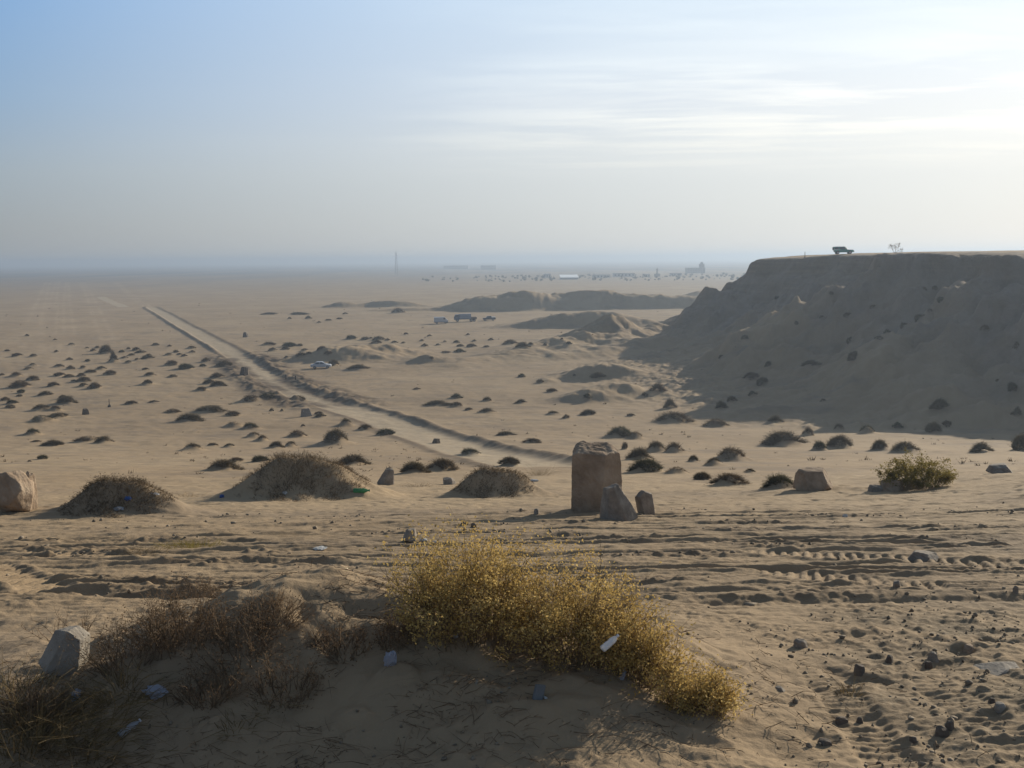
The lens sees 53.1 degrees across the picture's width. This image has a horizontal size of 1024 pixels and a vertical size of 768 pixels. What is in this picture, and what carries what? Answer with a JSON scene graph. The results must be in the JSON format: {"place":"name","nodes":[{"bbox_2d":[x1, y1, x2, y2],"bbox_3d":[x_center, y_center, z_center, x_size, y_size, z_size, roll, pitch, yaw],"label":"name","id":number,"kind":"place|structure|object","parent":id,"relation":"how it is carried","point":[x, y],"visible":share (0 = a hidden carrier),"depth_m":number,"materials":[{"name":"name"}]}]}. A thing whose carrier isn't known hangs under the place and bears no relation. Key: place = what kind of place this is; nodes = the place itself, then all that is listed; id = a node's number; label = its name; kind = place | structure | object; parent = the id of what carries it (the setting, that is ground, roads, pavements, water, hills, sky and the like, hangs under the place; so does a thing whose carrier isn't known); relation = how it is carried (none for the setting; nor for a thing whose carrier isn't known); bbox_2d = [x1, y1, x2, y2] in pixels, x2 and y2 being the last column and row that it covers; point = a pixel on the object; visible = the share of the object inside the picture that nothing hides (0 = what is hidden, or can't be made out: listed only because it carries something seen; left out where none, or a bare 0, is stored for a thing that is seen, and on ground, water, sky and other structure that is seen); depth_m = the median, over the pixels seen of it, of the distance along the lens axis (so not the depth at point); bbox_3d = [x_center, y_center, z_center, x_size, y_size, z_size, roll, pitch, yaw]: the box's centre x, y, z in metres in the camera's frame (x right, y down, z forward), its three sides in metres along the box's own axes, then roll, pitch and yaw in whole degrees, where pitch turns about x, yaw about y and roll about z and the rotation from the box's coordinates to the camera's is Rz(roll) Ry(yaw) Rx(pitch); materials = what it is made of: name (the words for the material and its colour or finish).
{"place":"outdoors","nodes":[
{"label":"outdoors","id":0,"kind":"place"},
{"bbox_2d":[97,297,571,466],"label":"dirt road","id":1,"kind":"structure","parent":0,"point":[414,429],"depth_m":142.32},
{"bbox_2d":[496,455,521,463],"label":"shrub","id":2,"kind":"object","parent":1,"relation":"on","point":[511,459],"visible":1,"depth_m":64.05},
{"bbox_2d":[0,259,1023,767],"bbox_3d":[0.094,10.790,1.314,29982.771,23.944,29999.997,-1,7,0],"label":"ground","id":3,"kind":"structure","parent":0,"point":[610,327],"depth_m":19.63,"materials":[{"name":"sand"}]},
{"bbox_2d":[0,470,33,512],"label":"boulder","id":4,"kind":"object","parent":3,"relation":"on","point":[16,490],"visible":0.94,"depth_m":20.02,"materials":[{"name":"stone"}]},
{"bbox_2d":[5,379,31,387],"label":"shrub","id":5,"kind":"object","parent":3,"relation":"on","point":[17,383],"visible":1,"depth_m":186.93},
{"bbox_2d":[26,471,37,509],"bbox_3d":[-9.696,2.175,20.536,0.350,0.824,0.455,2,11,-29],"label":"boulder","id":6,"kind":"object","parent":3,"relation":"on","point":[30,476],"visible":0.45,"depth_m":20.54,"materials":[{"name":"stone"}]},
{"bbox_2d":[0,667,89,732],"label":"dead bush","id":7,"kind":"object","parent":3,"relation":"on","point":[28,704],"visible":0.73,"depth_m":5.18,"materials":[{"name":"brown plant"}]},
{"bbox_2d":[0,648,89,706],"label":"straw tuft","id":8,"kind":"object","parent":3,"relation":"on","point":[38,678],"visible":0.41,"depth_m":5.51,"materials":[{"name":"plant"}]},
{"bbox_2d":[40,439,64,445],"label":"shrub","id":9,"kind":"object","parent":3,"relation":"on","point":[54,442],"visible":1,"depth_m":110.45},
{"bbox_2d":[21,607,100,640],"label":"dead bush","id":10,"kind":"object","parent":3,"relation":"on","point":[85,627],"visible":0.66,"depth_m":7.19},
{"bbox_2d":[38,625,89,677],"bbox_3d":[-2.404,1.447,5.582,0.252,0.265,0.177,23,3,-29],"label":"tilted stone","id":11,"kind":"object","parent":3,"relation":"on","point":[56,641],"visible":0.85,"depth_m":5.52,"materials":[{"name":"stone"}]},
{"bbox_2d":[55,395,77,402],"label":"shrub","id":12,"kind":"object","parent":3,"relation":"on","point":[67,398],"visible":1,"depth_m":163.72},
{"bbox_2d":[11,678,183,767],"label":"straw tuft","id":13,"kind":"object","parent":3,"relation":"on","point":[104,743],"visible":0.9,"depth_m":5.02,"materials":[{"name":"plant"}]},
{"bbox_2d":[32,645,191,735],"bbox_3d":[-2.067,1.558,5.315,0.831,0.301,0.706,-1,7,0],"label":"straw tuft","id":14,"kind":"object","parent":3,"relation":"on","point":[119,683],"visible":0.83,"depth_m":5.30,"materials":[{"name":"plant"}]},
{"bbox_2d":[50,603,174,679],"bbox_3d":[-2.108,1.389,5.460,0.406,0.356,0.558,5,9,37],"label":"dead bush","id":15,"kind":"object","parent":3,"relation":"on","point":[117,652],"visible":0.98,"depth_m":5.46,"materials":[{"name":"brown plant"}]},
{"bbox_2d":[58,472,177,517],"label":"shrub","id":16,"kind":"object","parent":3,"relation":"on","point":[115,479],"visible":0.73,"depth_m":19.98,"materials":[{"name":"plant"}]},
{"bbox_2d":[117,718,140,737],"bbox_3d":[-1.915,1.722,5.132,0.042,0.039,0.123,12,34,39],"label":"plastic bottle","id":17,"kind":"object","parent":3,"relation":"on","point":[130,725],"visible":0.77,"depth_m":5.12,"materials":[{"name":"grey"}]},
{"bbox_2d":[0,646,260,767],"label":"straw tuft","id":18,"kind":"object","parent":3,"relation":"on","point":[41,733],"visible":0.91,"depth_m":5.05,"materials":[{"name":"plant"}]},
{"bbox_2d":[110,543,172,555],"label":"straw tuft","id":19,"kind":"object","parent":3,"relation":"on","point":[143,550],"visible":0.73,"depth_m":12.72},
{"bbox_2d":[141,684,167,700],"bbox_3d":[-1.854,1.601,5.321,0.118,0.072,0.104,-6,9,-37],"label":"plastic bag","id":20,"kind":"object","parent":3,"relation":"on","point":[155,688],"visible":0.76,"depth_m":5.30,"materials":[{"name":"grey"}]},
{"bbox_2d":[103,564,239,659],"bbox_3d":[-1.848,1.257,5.611,0.736,0.481,0.637,-1,7,0],"label":"dead bush","id":21,"kind":"object","parent":3,"relation":"on","point":[176,623],"visible":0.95,"depth_m":5.59,"materials":[{"name":"brown plant"}]},
{"bbox_2d":[131,535,236,549],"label":"straw tuft","id":22,"kind":"object","parent":3,"relation":"on","point":[190,546],"visible":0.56,"depth_m":13.40,"materials":[{"name":"yellow plant"}]},
{"bbox_2d":[174,413,203,420],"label":"shrub","id":23,"kind":"object","parent":3,"relation":"on","point":[198,417],"visible":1,"depth_m":138.02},
{"bbox_2d":[156,573,226,599],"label":"dead bush","id":24,"kind":"object","parent":3,"relation":"on","point":[206,588],"visible":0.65,"depth_m":9.11,"materials":[{"name":"brown plant"}]},
{"bbox_2d":[193,405,229,412],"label":"shrub","id":25,"kind":"object","parent":3,"relation":"on","point":[215,408],"visible":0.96,"depth_m":150.63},
{"bbox_2d":[162,651,261,714],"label":"dead bush","id":26,"kind":"object","parent":3,"relation":"on","point":[231,682],"visible":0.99,"depth_m":5.28,"materials":[{"name":"brown plant"}]},
{"bbox_2d":[207,457,244,469],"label":"shrub","id":27,"kind":"object","parent":3,"relation":"on","point":[227,462],"visible":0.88,"depth_m":57.58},
{"bbox_2d":[190,703,266,744],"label":"straw tuft","id":28,"kind":"object","parent":3,"relation":"on","point":[230,726],"visible":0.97,"depth_m":5.07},
{"bbox_2d":[170,581,295,676],"bbox_3d":[-1.475,1.326,5.523,0.607,0.487,0.509,-1,7,0],"label":"dead bush","id":29,"kind":"object","parent":3,"relation":"on","point":[222,633],"visible":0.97,"depth_m":5.51,"materials":[{"name":"brown plant"}]},
{"bbox_2d":[219,688,307,729],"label":"straw tuft","id":30,"kind":"object","parent":3,"relation":"on","point":[262,704],"visible":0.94,"depth_m":5.20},
{"bbox_2d":[219,643,329,715],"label":"dead bush","id":31,"kind":"object","parent":3,"relation":"on","point":[281,684],"visible":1,"depth_m":5.27,"materials":[{"name":"brown plant"}]},
{"bbox_2d":[228,578,322,632],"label":"dead bush","id":32,"kind":"object","parent":3,"relation":"on","point":[290,606],"visible":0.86,"depth_m":5.72,"materials":[{"name":"brown plant"}]},
{"bbox_2d":[231,447,370,501],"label":"shrub","id":33,"kind":"object","parent":3,"relation":"on","point":[320,458],"visible":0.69,"depth_m":25.74,"materials":[{"name":"plant"}]},
{"bbox_2d":[300,408,311,416],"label":"boulder","id":34,"kind":"object","parent":3,"relation":"on","point":[305,412],"visible":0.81,"depth_m":143.40,"materials":[{"name":"grey stone"}]},
{"bbox_2d":[310,361,331,368],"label":"car","id":35,"kind":"object","parent":3,"relation":"on","point":[319,364],"visible":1,"depth_m":215.70,"materials":[{"name":"white paint"}]},
{"bbox_2d":[322,425,347,443],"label":"shrub","id":36,"kind":"object","parent":3,"relation":"on","point":[336,432],"visible":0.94,"depth_m":107.08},
{"bbox_2d":[298,612,374,666],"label":"dead bush","id":37,"kind":"object","parent":3,"relation":"on","point":[325,633],"visible":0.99,"depth_m":5.54,"materials":[{"name":"brown plant"}]},
{"bbox_2d":[336,453,373,464],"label":"shrub","id":38,"kind":"object","parent":3,"relation":"on","point":[358,458],"visible":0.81,"depth_m":68.09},
{"bbox_2d":[377,468,393,484],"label":"boulder","id":39,"kind":"object","parent":3,"relation":"on","point":[386,477],"visible":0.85,"depth_m":36.45,"materials":[{"name":"grey stone"}]},
{"bbox_2d":[375,428,395,434],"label":"shrub","id":40,"kind":"object","parent":3,"relation":"on","point":[381,431],"visible":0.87,"depth_m":120.57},
{"bbox_2d":[383,650,396,666],"bbox_3d":[-0.640,1.458,5.374,0.070,0.169,0.043,14,35,-2],"label":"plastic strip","id":41,"kind":"object","parent":3,"relation":"on","point":[390,658],"visible":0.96,"depth_m":5.34,"materials":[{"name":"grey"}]},
{"bbox_2d":[364,601,429,651],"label":"dead bush","id":42,"kind":"object","parent":3,"relation":"on","point":[398,637],"visible":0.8,"depth_m":5.54,"materials":[{"name":"brown plant"}]},
{"bbox_2d":[403,527,416,541],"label":"boulder","id":43,"kind":"object","parent":3,"relation":"on","point":[407,533],"visible":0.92,"depth_m":13.78,"materials":[{"name":"grey stone"}]},
{"bbox_2d":[399,460,433,472],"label":"shrub","id":44,"kind":"object","parent":3,"relation":"on","point":[413,465],"visible":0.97,"depth_m":49.74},
{"bbox_2d":[434,317,447,323],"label":"van","id":45,"kind":"object","parent":3,"relation":"on","point":[437,320],"visible":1,"depth_m":360.10,"materials":[{"name":"white paint"}]},
{"bbox_2d":[425,457,460,469],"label":"shrub","id":46,"kind":"object","parent":3,"relation":"on","point":[439,461],"visible":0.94,"depth_m":52.72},
{"bbox_2d":[443,477,455,484],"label":"boulder","id":47,"kind":"object","parent":3,"relation":"on","point":[448,481],"visible":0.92,"depth_m":35.53,"materials":[{"name":"grey stone"}]},
{"bbox_2d":[444,265,468,268],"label":"house","id":48,"kind":"structure","parent":3,"relation":"on","point":[458,267],"depth_m":2472.00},
{"bbox_2d":[454,314,476,321],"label":"lorry","id":49,"kind":"object","parent":3,"relation":"on","point":[457,317],"visible":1,"depth_m":370.45,"materials":[{"name":"grey paint"}]},
{"bbox_2d":[359,505,586,652],"bbox_3d":[-0.207,1.036,5.639,1.146,0.831,1.147,-4,8,-24],"label":"golden bush","id":50,"kind":"object","parent":3,"relation":"on","point":[439,594],"visible":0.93,"depth_m":5.45,"materials":[{"name":"yellow plant"}]},
{"bbox_2d":[451,464,534,497],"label":"shrub","id":51,"kind":"object","parent":3,"relation":"on","point":[502,470],"visible":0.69,"depth_m":26.61,"materials":[{"name":"plant"}]},
{"bbox_2d":[0,300,1022,477],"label":"scrub","id":52,"kind":"object","parent":3,"relation":"on","point":[1009,460],"visible":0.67,"depth_m":87.30,"materials":[{"name":"plant"}]},
{"bbox_2d":[0,561,1023,767],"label":"dry litter","id":53,"kind":"object","parent":3,"relation":"on","point":[334,741],"visible":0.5,"depth_m":5.24,"materials":[{"name":"plant"}]},
{"bbox_2d":[0,501,1023,767],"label":"gravel","id":54,"kind":"structure","parent":3,"relation":"on","point":[796,701],"depth_m":6.58,"materials":[{"name":"gravel"}]},
{"bbox_2d":[532,684,546,699],"bbox_3d":[0.146,1.529,5.069,0.085,0.079,0.040,11,-11,-18],"label":"carton","id":55,"kind":"object","parent":3,"relation":"on","point":[539,691],"visible":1,"depth_m":5.05,"materials":[{"name":"white paper"}]},
{"bbox_2d":[560,275,578,279],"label":"warehouse","id":56,"kind":"structure","parent":3,"relation":"on","point":[568,277],"depth_m":1111.51,"materials":[{"name":"white metal"}]},
{"bbox_2d":[422,272,743,281],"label":"woodland","id":57,"kind":"object","parent":3,"relation":"on","point":[626,279],"visible":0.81,"depth_m":1158.36,"materials":[{"name":"plant"}]},
{"bbox_2d":[474,534,699,675],"bbox_3d":[0.316,1.154,5.388,1.194,0.696,0.837,-4,8,-26],"label":"golden bush","id":58,"kind":"object","parent":3,"relation":"on","point":[551,622],"visible":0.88,"depth_m":5.34,"materials":[{"name":"yellow plant"}]},
{"bbox_2d":[600,634,618,651],"bbox_3d":[0.490,1.286,5.098,0.111,0.036,0.038,-35,33,-22],"label":"plastic bottle","id":59,"kind":"object","parent":58,"relation":"in","point":[608,644],"visible":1,"depth_m":5.08,"materials":[{"name":"white"}]},
{"bbox_2d":[571,440,621,511],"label":"stone pillar","id":60,"kind":"structure","parent":3,"relation":"on","point":[596,468],"depth_m":19.02,"materials":[{"name":"stone"}]},
{"bbox_2d":[606,424,630,436],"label":"shrub","id":61,"kind":"object","parent":3,"relation":"on","point":[615,429],"visible":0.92,"depth_m":113.50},
{"bbox_2d":[600,483,637,521],"bbox_3d":[1.837,2.056,17.666,0.669,0.672,0.399,1,7,9],"label":"boulder","id":62,"kind":"object","parent":3,"relation":"on","point":[616,504],"visible":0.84,"depth_m":17.56,"materials":[{"name":"grey stone"}]},
{"bbox_2d":[613,273,634,276],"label":"house","id":63,"kind":"structure","parent":3,"relation":"on","point":[624,274],"depth_m":1247.24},
{"bbox_2d":[625,445,655,459],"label":"shrub","id":64,"kind":"object","parent":3,"relation":"on","point":[640,451],"visible":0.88,"depth_m":71.83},
{"bbox_2d":[575,599,706,696],"bbox_3d":[0.654,1.354,5.304,0.659,0.464,0.522,-2,7,-12],"label":"golden bush","id":65,"kind":"object","parent":3,"relation":"on","point":[631,657],"visible":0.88,"depth_m":5.25,"materials":[{"name":"yellow plant"}]},
{"bbox_2d":[625,456,664,471],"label":"shrub","id":66,"kind":"object","parent":3,"relation":"on","point":[639,463],"visible":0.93,"depth_m":47.43,"materials":[{"name":"plant"}]},
{"bbox_2d":[635,490,654,514],"bbox_3d":[2.487,2.200,18.924,0.392,0.478,0.235,-2,7,-11],"label":"boulder","id":67,"kind":"object","parent":3,"relation":"on","point":[644,502],"visible":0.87,"depth_m":18.85,"materials":[{"name":"grey stone"}]},
{"bbox_2d":[646,383,667,391],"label":"shrub","id":68,"kind":"object","parent":3,"relation":"on","point":[659,387],"visible":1,"depth_m":163.45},
{"bbox_2d":[663,398,677,407],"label":"shrub","id":69,"kind":"object","parent":3,"relation":"on","point":[669,402],"visible":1,"depth_m":148.69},
{"bbox_2d":[651,411,694,421],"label":"shrub","id":70,"kind":"object","parent":3,"relation":"on","point":[673,413],"visible":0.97,"depth_m":133.82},
{"bbox_2d":[664,441,684,451],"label":"shrub","id":71,"kind":"object","parent":3,"relation":"on","point":[673,444],"visible":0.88,"depth_m":86.08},
{"bbox_2d":[635,647,753,720],"bbox_3d":[0.927,1.510,5.135,0.562,0.368,0.432,-2,7,-13],"label":"golden bush","id":72,"kind":"object","parent":3,"relation":"on","point":[710,692],"visible":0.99,"depth_m":5.09,"materials":[{"name":"yellow plant"}]},
{"bbox_2d":[685,262,704,272],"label":"block","id":73,"kind":"structure","parent":3,"relation":"on","point":[701,269],"depth_m":1482.47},
{"bbox_2d":[692,470,712,479],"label":"shrub","id":74,"kind":"object","parent":3,"relation":"on","point":[704,474],"visible":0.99,"depth_m":37.39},
{"bbox_2d":[701,418,732,426],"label":"shrub","id":75,"kind":"object","parent":3,"relation":"on","point":[716,419],"visible":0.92,"depth_m":128.99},
{"bbox_2d":[704,471,751,484],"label":"shrub","id":76,"kind":"object","parent":3,"relation":"on","point":[736,477],"visible":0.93,"depth_m":32.43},
{"bbox_2d":[714,444,745,458],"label":"shrub","id":77,"kind":"object","parent":3,"relation":"on","point":[733,449],"visible":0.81,"depth_m":67.89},
{"bbox_2d":[760,472,793,488],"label":"shrub","id":78,"kind":"object","parent":3,"relation":"on","point":[778,478],"visible":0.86,"depth_m":28.05,"materials":[{"name":"plant"}]},
{"bbox_2d":[760,427,810,445],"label":"shrub","id":79,"kind":"object","parent":3,"relation":"on","point":[771,438],"visible":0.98,"depth_m":100.14,"materials":[{"name":"plant"}]},
{"bbox_2d":[793,638,807,648],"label":"stone","id":80,"kind":"object","parent":3,"relation":"on","point":[798,642],"visible":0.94,"depth_m":6.62,"materials":[{"name":"grey stone"}]},
{"bbox_2d":[800,360,821,366],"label":"shrub","id":81,"kind":"object","parent":3,"relation":"on","point":[813,362],"visible":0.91,"depth_m":167.35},
{"bbox_2d":[792,467,833,490],"bbox_3d":[7.912,2.485,26.601,0.969,0.613,0.776,0,6,-23],"label":"boulder","id":82,"kind":"object","parent":3,"relation":"on","point":[811,479],"visible":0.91,"depth_m":26.38,"materials":[{"name":"stone"}]},
{"bbox_2d":[812,439,827,449],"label":"shrub","id":83,"kind":"object","parent":3,"relation":"on","point":[820,444],"visible":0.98,"depth_m":89.00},
{"bbox_2d":[817,738,831,745],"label":"stone","id":84,"kind":"object","parent":3,"relation":"on","point":[825,741],"visible":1,"depth_m":4.88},
{"bbox_2d":[825,434,853,447],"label":"shrub","id":85,"kind":"object","parent":3,"relation":"on","point":[831,442],"visible":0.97,"depth_m":92.80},
{"bbox_2d":[835,716,847,725],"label":"stone","id":86,"kind":"object","parent":3,"relation":"on","point":[841,721],"visible":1,"depth_m":5.21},
{"bbox_2d":[660,250,1023,395],"bbox_3d":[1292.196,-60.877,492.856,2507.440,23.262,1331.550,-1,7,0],"label":"mesa","id":87,"kind":"structure","parent":3,"relation":"on","point":[976,290],"depth_m":175.89,"materials":[{"name":"stone"}]},
{"bbox_2d":[832,247,853,253],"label":"jeep","id":88,"kind":"object","parent":87,"relation":"on","point":[837,250],"visible":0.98,"depth_m":240.30,"materials":[{"name":"grey paint"}]},
{"bbox_2d":[824,678,871,696],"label":"straw tuft","id":89,"kind":"object","parent":3,"relation":"on","point":[843,691],"visible":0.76,"depth_m":5.60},
{"bbox_2d":[846,351,858,361],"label":"shrub","id":90,"kind":"object","parent":3,"relation":"on","point":[852,354],"visible":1,"depth_m":152.79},
{"bbox_2d":[854,664,864,676],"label":"stone","id":91,"kind":"object","parent":3,"relation":"on","point":[859,669],"visible":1,"depth_m":5.97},
{"bbox_2d":[868,484,882,491],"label":"boulder","id":92,"kind":"object","parent":3,"relation":"on","point":[875,488],"visible":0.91,"depth_m":25.51,"materials":[{"name":"grey stone"}]},
{"bbox_2d":[869,438,887,449],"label":"shrub","id":93,"kind":"object","parent":3,"relation":"on","point":[879,442],"visible":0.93,"depth_m":85.42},
{"bbox_2d":[880,479,903,491],"bbox_3d":[9.506,2.545,25.520,0.622,0.322,0.435,-1,7,0],"label":"boulder","id":94,"kind":"object","parent":3,"relation":"on","point":[887,486],"visible":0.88,"depth_m":25.37,"materials":[{"name":"stone"}]},
{"bbox_2d":[891,440,922,451],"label":"shrub","id":95,"kind":"object","parent":3,"relation":"on","point":[900,444],"visible":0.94,"depth_m":81.61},
{"bbox_2d":[873,445,958,489],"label":"shrub","id":96,"kind":"object","parent":3,"relation":"on","point":[912,474],"visible":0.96,"depth_m":25.52,"materials":[{"name":"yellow plant"}]},
{"bbox_2d":[907,550,938,561],"bbox_3d":[4.549,1.908,11.346,0.396,0.133,0.317,-1,7,0],"label":"boulder","id":97,"kind":"object","parent":3,"relation":"on","point":[924,556],"visible":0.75,"depth_m":11.27,"materials":[{"name":"grey stone"}]},
{"bbox_2d":[927,651,938,662],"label":"stone","id":98,"kind":"object","parent":3,"relation":"on","point":[932,656],"visible":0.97,"depth_m":6.33,"materials":[{"name":"grey stone"}]},
{"bbox_2d":[923,421,942,432],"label":"shrub","id":99,"kind":"object","parent":3,"relation":"on","point":[933,426],"visible":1,"depth_m":113.86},
{"bbox_2d":[929,397,949,409],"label":"shrub","id":100,"kind":"object","parent":3,"relation":"on","point":[938,403],"visible":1,"depth_m":124.56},
{"bbox_2d":[935,725,948,737],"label":"stone","id":101,"kind":"object","parent":3,"relation":"on","point":[941,731],"visible":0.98,"depth_m":4.94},
{"bbox_2d":[963,644,972,653],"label":"stone","id":102,"kind":"object","parent":3,"relation":"on","point":[968,648],"visible":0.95,"depth_m":6.56,"materials":[{"name":"stone"}]},
{"bbox_2d":[968,441,993,451],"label":"shrub","id":103,"kind":"object","parent":3,"relation":"on","point":[978,446],"visible":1,"depth_m":80.01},
{"bbox_2d":[974,661,1019,675],"bbox_3d":[2.900,1.699,6.100,0.289,0.032,0.231,-8,13,-8],"label":"stone slab","id":104,"kind":"object","parent":3,"relation":"on","point":[999,668],"depth_m":6.11,"materials":[{"name":"stone"}]},
{"bbox_2d":[986,463,1012,473],"bbox_3d":[13.771,2.378,28.807,0.702,0.257,0.632,-1,7,0],"label":"boulder","id":105,"kind":"object","parent":3,"relation":"on","point":[998,468],"visible":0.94,"depth_m":28.67,"materials":[{"name":"grey stone"}]},
{"bbox_2d":[994,701,1005,712],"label":"stone","id":106,"kind":"object","parent":3,"relation":"on","point":[1000,707],"visible":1,"depth_m":5.22,"materials":[{"name":"stone"}]},
{"bbox_2d":[1009,430,1023,450],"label":"shrub","id":107,"kind":"object","parent":3,"relation":"on","point":[1017,442],"visible":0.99,"depth_m":82.27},
{"bbox_2d":[0,0,1023,264],"label":"sky","id":108,"kind":"structure","parent":0,"point":[132,131],"materials":[{"name":"blue"}]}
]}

